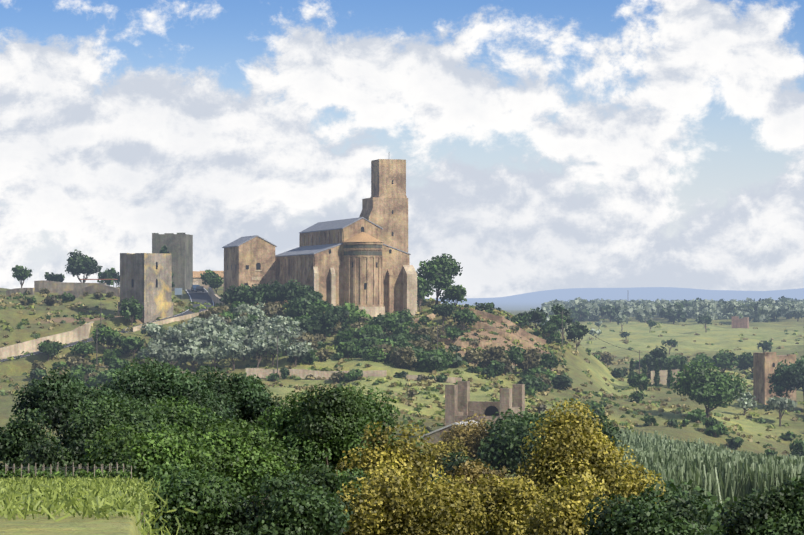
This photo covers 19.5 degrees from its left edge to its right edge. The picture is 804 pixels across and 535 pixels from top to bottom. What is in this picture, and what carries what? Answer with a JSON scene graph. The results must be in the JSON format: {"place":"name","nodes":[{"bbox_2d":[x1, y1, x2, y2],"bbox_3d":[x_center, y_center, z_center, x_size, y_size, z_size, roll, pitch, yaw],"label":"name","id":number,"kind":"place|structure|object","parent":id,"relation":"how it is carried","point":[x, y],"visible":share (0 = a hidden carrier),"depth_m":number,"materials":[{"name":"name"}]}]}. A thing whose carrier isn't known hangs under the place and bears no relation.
{"place":"outdoors","nodes":[
{"label":"outdoors","id":0,"kind":"place"},
{"bbox_2d":[0,289,214,360],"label":"road","id":1,"kind":"structure","parent":0,"point":[200,297],"depth_m":514.41,"materials":[{"name":"grey asphalt"}]},
{"bbox_2d":[191,285,199,290],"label":"blue car","id":2,"kind":"object","parent":1,"relation":"on","point":[193,287],"visible":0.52,"depth_m":556.11,"materials":[{"name":"blue paint"}]},
{"bbox_2d":[196,286,203,291],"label":"dark car","id":3,"kind":"object","parent":1,"relation":"on","point":[199,288],"visible":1,"depth_m":548.00,"materials":[{"name":"grey paint"}]},
{"bbox_2d":[132,309,207,331],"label":"roadside wall","id":4,"kind":"structure","parent":0,"point":[167,321],"depth_m":473.48,"materials":[{"name":"beige stone"}]},
{"bbox_2d":[100,366,329,379],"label":"dirt path","id":5,"kind":"structure","parent":0,"point":[221,375],"depth_m":440.54,"materials":[{"name":"brown soil"}]},
{"bbox_2d":[208,287,254,305],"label":"road wall","id":6,"kind":"structure","parent":0,"point":[215,298],"depth_m":524.56,"materials":[{"name":"grey stone"}]},
{"bbox_2d":[0,287,803,534],"bbox_3d":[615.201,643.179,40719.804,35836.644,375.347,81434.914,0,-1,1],"label":"ground","id":7,"kind":"structure","parent":0,"point":[718,336],"depth_m":477.49,"materials":[{"name":"green plant"}]},
{"bbox_2d":[6,288,33,296],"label":"stone wall","id":8,"kind":"structure","parent":7,"relation":"on","point":[17,290],"depth_m":519.83,"materials":[{"name":"grey stone"}]},
{"bbox_2d":[34,280,105,292],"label":"stone wall","id":9,"kind":"structure","parent":7,"relation":"on","point":[53,286],"depth_m":528.48,"materials":[{"name":"grey stone"}]},
{"bbox_2d":[5,462,144,522],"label":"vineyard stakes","id":10,"kind":"object","parent":7,"relation":"on","point":[57,468],"visible":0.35,"depth_m":66.16,"materials":[{"name":"grey wood"}]},
{"bbox_2d":[58,285,119,297],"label":"stone wall","id":11,"kind":"structure","parent":7,"relation":"on","point":[93,289],"depth_m":511.47,"materials":[{"name":"grey stone"}]},
{"bbox_2d":[0,467,196,534],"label":"tall grass","id":12,"kind":"object","parent":7,"relation":"on","point":[100,487],"visible":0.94,"depth_m":38.15,"materials":[{"name":"green plant"}]},
{"bbox_2d":[0,281,197,358],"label":"retaining wall","id":13,"kind":"structure","parent":7,"relation":"on","point":[82,332],"depth_m":463.51,"materials":[{"name":"beige stone"}]},
{"bbox_2d":[80,279,117,287],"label":"shelter roof","id":14,"kind":"structure","parent":7,"relation":"on","point":[101,279],"depth_m":534.57,"materials":[{"name":"silver metal"}]},
{"bbox_2d":[11,355,272,443],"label":"broadleaf tree","id":15,"kind":"object","parent":7,"relation":"on","point":[55,399],"visible":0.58,"depth_m":197.97,"materials":[{"name":"green plant"}]},
{"bbox_2d":[118,253,172,322],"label":"stone tower","id":16,"kind":"structure","parent":7,"relation":"on","point":[146,280],"depth_m":480.03,"materials":[{"name":"beige stone"}]},
{"bbox_2d":[152,233,192,290],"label":"tower","id":17,"kind":"structure","parent":7,"relation":"on","point":[179,246],"depth_m":571.86,"materials":[{"name":"grey stone"}]},
{"bbox_2d":[175,288,181,294],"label":"sign board","id":18,"kind":"object","parent":7,"relation":"on","point":[178,291],"visible":0.71,"depth_m":520.67,"materials":[{"name":"white"}]},
{"bbox_2d":[193,271,199,282],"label":"house","id":19,"kind":"structure","parent":7,"relation":"on","point":[195,275],"depth_m":625.39,"materials":[{"name":"stone"}]},
{"bbox_2d":[197,271,223,288],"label":"house","id":20,"kind":"structure","parent":7,"relation":"on","point":[219,273],"depth_m":598.05,"materials":[{"name":"stone"}]},
{"bbox_2d":[222,235,276,291],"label":"stone building","id":21,"kind":"structure","parent":7,"relation":"on","point":[249,260],"depth_m":524.61,"materials":[{"name":"stone"}]},
{"bbox_2d":[246,368,386,378],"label":"stone wall","id":22,"kind":"structure","parent":7,"relation":"on","point":[300,373],"depth_m":438.98,"materials":[{"name":"beige stone"}]},
{"bbox_2d":[275,217,416,320],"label":"church","id":23,"kind":"structure","parent":7,"relation":"on","point":[358,262],"depth_m":499.48,"materials":[{"name":"stone"}]},
{"bbox_2d":[359,159,407,252],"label":"church tower","id":24,"kind":"structure","parent":23,"relation":"on","point":[385,206],"depth_m":542.76,"materials":[{"name":"stone"}]},
{"bbox_2d":[96,286,641,374],"bbox_3d":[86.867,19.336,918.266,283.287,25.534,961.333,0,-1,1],"label":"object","id":25,"kind":"object","parent":7,"relation":"on","point":[437,326],"visible":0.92,"depth_m":451.70,"materials":[{"name":"grey wood"}]},
{"bbox_2d":[0,291,803,473],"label":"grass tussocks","id":26,"kind":"object","parent":7,"relation":"on","point":[532,399],"depth_m":457.98,"materials":[{"name":"green plant"}]},
{"bbox_2d":[11,245,803,456],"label":"hill trees","id":27,"kind":"object","parent":7,"relation":"on","point":[705,384],"visible":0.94,"depth_m":487.50,"materials":[{"name":"green plant"}]},
{"bbox_2d":[20,288,794,455],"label":"slope shrubs","id":28,"kind":"object","parent":7,"relation":"on","point":[414,349],"visible":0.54,"depth_m":452.70,"materials":[{"name":"green plant"}]},
{"bbox_2d":[413,313,434,323],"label":"apse terrace wall","id":29,"kind":"structure","parent":7,"relation":"on","point":[432,316],"depth_m":495.04,"materials":[{"name":"stone"}]},
{"bbox_2d":[406,375,461,383],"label":"stone wall","id":30,"kind":"structure","parent":7,"relation":"on","point":[451,380],"depth_m":435.66,"materials":[{"name":"beige stone"}]},
{"bbox_2d":[137,314,797,426],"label":"olive tree","id":31,"kind":"object","parent":7,"relation":"on","point":[193,334],"visible":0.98,"depth_m":449.38,"materials":[{"name":"green plant"}]},
{"bbox_2d":[438,338,501,347],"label":"stone wall","id":32,"kind":"structure","parent":7,"relation":"on","point":[461,344],"depth_m":475.96,"materials":[{"name":"stone"}]},
{"bbox_2d":[422,381,524,443],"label":"ruined gatehouse","id":33,"kind":"structure","parent":7,"relation":"on","point":[460,406],"depth_m":337.35,"materials":[{"name":"brown"}]},
{"bbox_2d":[461,307,545,344],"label":"earth bank","id":34,"kind":"structure","parent":7,"relation":"on","point":[522,332],"depth_m":498.18,"materials":[{"name":"soil"}]},
{"bbox_2d":[468,321,549,353],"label":"earth bank","id":35,"kind":"structure","parent":7,"relation":"on","point":[489,328],"depth_m":488.35,"materials":[{"name":"soil"}]},
{"bbox_2d":[651,369,687,384],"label":"ruined walls","id":36,"kind":"structure","parent":7,"relation":"on","point":[663,376],"depth_m":517.09,"materials":[{"name":"beige stone"}]},
{"bbox_2d":[610,428,803,507],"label":"cane reeds","id":37,"kind":"object","parent":7,"relation":"on","point":[721,471],"visible":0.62,"depth_m":273.80,"materials":[{"name":"green plant"}]},
{"bbox_2d":[732,316,748,328],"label":"distant building","id":38,"kind":"structure","parent":7,"relation":"on","point":[737,322],"depth_m":796.44,"materials":[{"name":"stone"}]},
{"bbox_2d":[753,352,795,404],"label":"ruined tower","id":39,"kind":"structure","parent":7,"relation":"on","point":[765,364],"depth_m":493.65,"materials":[{"name":"stone"}]},
{"bbox_2d":[767,355,803,397],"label":"tree","id":40,"kind":"object","parent":7,"relation":"on","point":[785,377],"visible":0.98,"depth_m":476.82,"materials":[{"name":"green plant"}]},
{"bbox_2d":[0,0,803,297],"label":"sky","id":41,"kind":"structure","parent":0,"point":[544,145],"materials":[{"name":"white"}]}
]}

